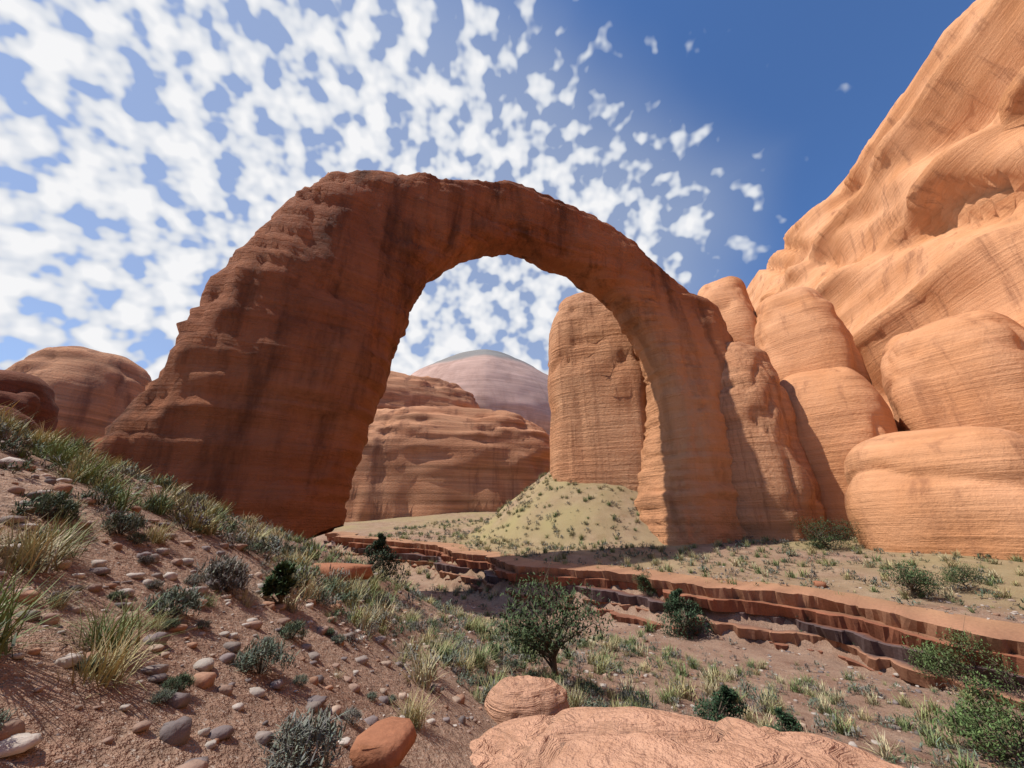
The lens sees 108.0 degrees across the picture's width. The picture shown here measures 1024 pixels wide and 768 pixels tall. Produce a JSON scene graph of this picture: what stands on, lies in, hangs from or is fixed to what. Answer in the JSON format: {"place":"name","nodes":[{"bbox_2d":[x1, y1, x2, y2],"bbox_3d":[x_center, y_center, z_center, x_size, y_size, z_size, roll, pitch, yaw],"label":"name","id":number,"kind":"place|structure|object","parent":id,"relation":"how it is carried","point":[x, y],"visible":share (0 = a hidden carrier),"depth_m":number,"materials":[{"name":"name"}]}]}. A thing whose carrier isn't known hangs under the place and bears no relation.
{"place":"outdoors","nodes":[
{"label":"outdoors","id":0,"kind":"place"},
{"bbox_2d":[6,346,151,443],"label":"rock formation","id":1,"kind":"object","parent":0,"point":[96,393],"depth_m":132.47,"materials":[{"name":"stone"}]},
{"bbox_2d":[411,349,550,439],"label":"mountain","id":2,"kind":"structure","parent":0,"point":[493,380],"depth_m":593.76,"materials":[{"name":"stone"}]},
{"bbox_2d":[0,0,975,380],"label":"sky","id":3,"kind":"structure","parent":0,"point":[144,144],"materials":[{"name":"blue"}]},
{"bbox_2d":[0,435,1023,767],"bbox_3d":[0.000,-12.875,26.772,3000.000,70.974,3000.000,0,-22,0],"label":"terrain","id":4,"kind":"structure","parent":0,"point":[48,711],"depth_m":6.38,"materials":[{"name":"soil"}]},
{"bbox_2d":[0,370,58,436],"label":"rock formation","id":5,"kind":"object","parent":4,"relation":"on","point":[35,394],"depth_m":59.40,"materials":[{"name":"stone"}]},
{"bbox_2d":[259,560,298,603],"bbox_3d":[-3.858,3.349,6.191,0.588,0.780,0.631,0,-22,0],"label":"bush","id":6,"kind":"object","parent":4,"relation":"on","point":[280,581],"visible":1,"depth_m":6.11,"materials":[{"name":"green plant"}]},
{"bbox_2d":[353,533,410,583],"bbox_3d":[-6.410,8.605,18.348,2.972,2.416,2.406,-17,-27,35],"label":"shrub","id":7,"kind":"object","parent":4,"relation":"on","point":[382,545],"visible":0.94,"depth_m":18.24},
{"bbox_2d":[87,170,745,545],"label":"natural arch","id":8,"kind":"structure","parent":4,"relation":"on","point":[262,394],"depth_m":55.31,"materials":[{"name":"stone"}]},
{"bbox_2d":[377,371,479,408],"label":"rock formation","id":9,"kind":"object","parent":4,"relation":"on","point":[403,390],"depth_m":277.52,"materials":[{"name":"stone"}]},
{"bbox_2d":[345,405,549,521],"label":"sandstone cliff","id":10,"kind":"structure","parent":4,"relation":"on","point":[416,461],"depth_m":198.16,"materials":[{"name":"stone"}]},
{"bbox_2d":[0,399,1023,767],"bbox_3d":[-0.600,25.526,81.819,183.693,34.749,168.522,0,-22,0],"label":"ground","id":11,"kind":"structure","parent":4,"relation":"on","point":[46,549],"depth_m":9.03,"materials":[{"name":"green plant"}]},
{"bbox_2d":[0,433,1023,767],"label":"loose stones","id":12,"kind":"object","parent":4,"relation":"on","point":[386,743],"visible":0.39,"depth_m":3.93,"materials":[{"name":"stone"}]},
{"bbox_2d":[483,549,613,682],"bbox_3d":[1.819,9.548,15.600,5.410,4.774,4.935,10,-24,-23],"label":"scrub oak","id":13,"kind":"object","parent":4,"relation":"on","point":[526,633],"visible":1,"depth_m":14.92,"materials":[{"name":"green plant"}]},
{"bbox_2d":[547,292,646,491],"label":"rock tower","id":14,"kind":"structure","parent":4,"relation":"on","point":[597,399],"depth_m":95.91,"materials":[{"name":"stone"}]},
{"bbox_2d":[632,571,656,595],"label":"bush","id":15,"kind":"object","parent":4,"relation":"on","point":[640,587],"visible":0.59,"depth_m":42.89,"materials":[{"name":"green plant"}]},
{"bbox_2d":[322,531,1023,710],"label":"ledge rock beds","id":16,"kind":"object","parent":4,"relation":"on","point":[874,629],"visible":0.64,"depth_m":35.23,"materials":[{"name":"brown stone"}]},
{"bbox_2d":[656,588,714,639],"bbox_3d":[16.808,23.707,36.092,5.183,6.979,4.758,0,-22,0],"label":"shrub","id":17,"kind":"object","parent":4,"relation":"on","point":[675,600],"visible":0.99,"depth_m":36.44,"materials":[{"name":"green plant"}]},
{"bbox_2d":[469,706,905,767],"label":"slickrock outcrop","id":18,"kind":"object","parent":4,"relation":"on","point":[607,737],"visible":0.96,"depth_m":4.86,"materials":[{"name":"brown stone"}]},
{"bbox_2d":[484,675,569,723],"bbox_3d":[0.336,6.883,7.883,1.789,1.082,1.372,10,-24,-24],"label":"boulder","id":19,"kind":"object","parent":18,"relation":"on","point":[509,698],"visible":0.47,"depth_m":7.62,"materials":[{"name":"brown stone"}]},
{"bbox_2d":[691,684,749,721],"bbox_3d":[7.166,11.423,12.650,2.047,2.078,2.545,8,-23,-20],"label":"shrub","id":20,"kind":"object","parent":4,"relation":"on","point":[725,698],"visible":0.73,"depth_m":12.80,"materials":[{"name":"green plant"}]},
{"bbox_2d":[697,276,756,345],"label":"dome","id":21,"kind":"structure","parent":4,"relation":"on","point":[728,296],"depth_m":122.91,"materials":[{"name":"stone"}]},
{"bbox_2d":[719,341,831,540],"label":"abutment","id":22,"kind":"object","parent":4,"relation":"on","point":[774,481],"visible":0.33,"depth_m":74.85,"materials":[{"name":"stone"}]},
{"bbox_2d":[763,706,804,731],"bbox_3d":[9.292,11.866,11.973,2.016,2.311,2.038,10,-24,-23],"label":"shrub","id":23,"kind":"object","parent":4,"relation":"on","point":[788,719],"visible":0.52,"depth_m":12.28,"materials":[{"name":"green plant"}]},
{"bbox_2d":[754,287,871,383],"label":"rock formation","id":24,"kind":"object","parent":4,"relation":"on","point":[800,329],"depth_m":102.18,"materials":[{"name":"stone"}]},
{"bbox_2d":[791,514,863,550],"bbox_3d":[52.515,24.661,62.123,10.174,5.671,9.829,0,-22,0],"label":"shrub","id":25,"kind":"object","parent":4,"relation":"on","point":[818,534],"visible":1,"depth_m":61.32,"materials":[{"name":"green plant"}]},
{"bbox_2d":[780,366,897,537],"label":"rock formation","id":26,"kind":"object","parent":4,"relation":"on","point":[841,412],"depth_m":78.00,"materials":[{"name":"stone"}]},
{"bbox_2d":[746,0,1023,416],"bbox_3d":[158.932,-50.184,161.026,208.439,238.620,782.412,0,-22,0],"label":"canyon wall","id":27,"kind":"structure","parent":4,"relation":"on","point":[914,220],"depth_m":123.49,"materials":[{"name":"stone"}]},
{"bbox_2d":[877,561,950,597],"bbox_3d":[36.697,17.757,33.705,4.365,3.327,5.694,0,-22,0],"label":"shrub","id":28,"kind":"object","parent":4,"relation":"on","point":[924,581],"visible":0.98,"depth_m":33.45,"materials":[{"name":"green plant"}]},
{"bbox_2d":[844,426,1023,561],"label":"rock formation","id":29,"kind":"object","parent":4,"relation":"on","point":[942,490],"depth_m":52.30,"materials":[{"name":"stone"}]},
{"bbox_2d":[880,310,1023,434],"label":"rock formation","id":30,"kind":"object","parent":4,"relation":"on","point":[964,369],"depth_m":75.44,"materials":[{"name":"stone"}]},
{"bbox_2d":[896,619,1023,694],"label":"bush","id":31,"kind":"object","parent":4,"relation":"on","point":[948,662],"visible":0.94,"depth_m":23.98,"materials":[{"name":"green plant"}]},
{"bbox_2d":[932,558,997,590],"bbox_3d":[42.360,17.934,34.985,4.481,2.952,3.262,6,-23,-15],"label":"shrub","id":32,"kind":"object","parent":4,"relation":"on","point":[963,575],"visible":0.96,"depth_m":34.77,"materials":[{"name":"green plant"}]},
{"bbox_2d":[927,671,1023,767],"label":"bush","id":33,"kind":"object","parent":4,"relation":"on","point":[973,729],"visible":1,"depth_m":15.19,"materials":[{"name":"green plant"}]}
]}

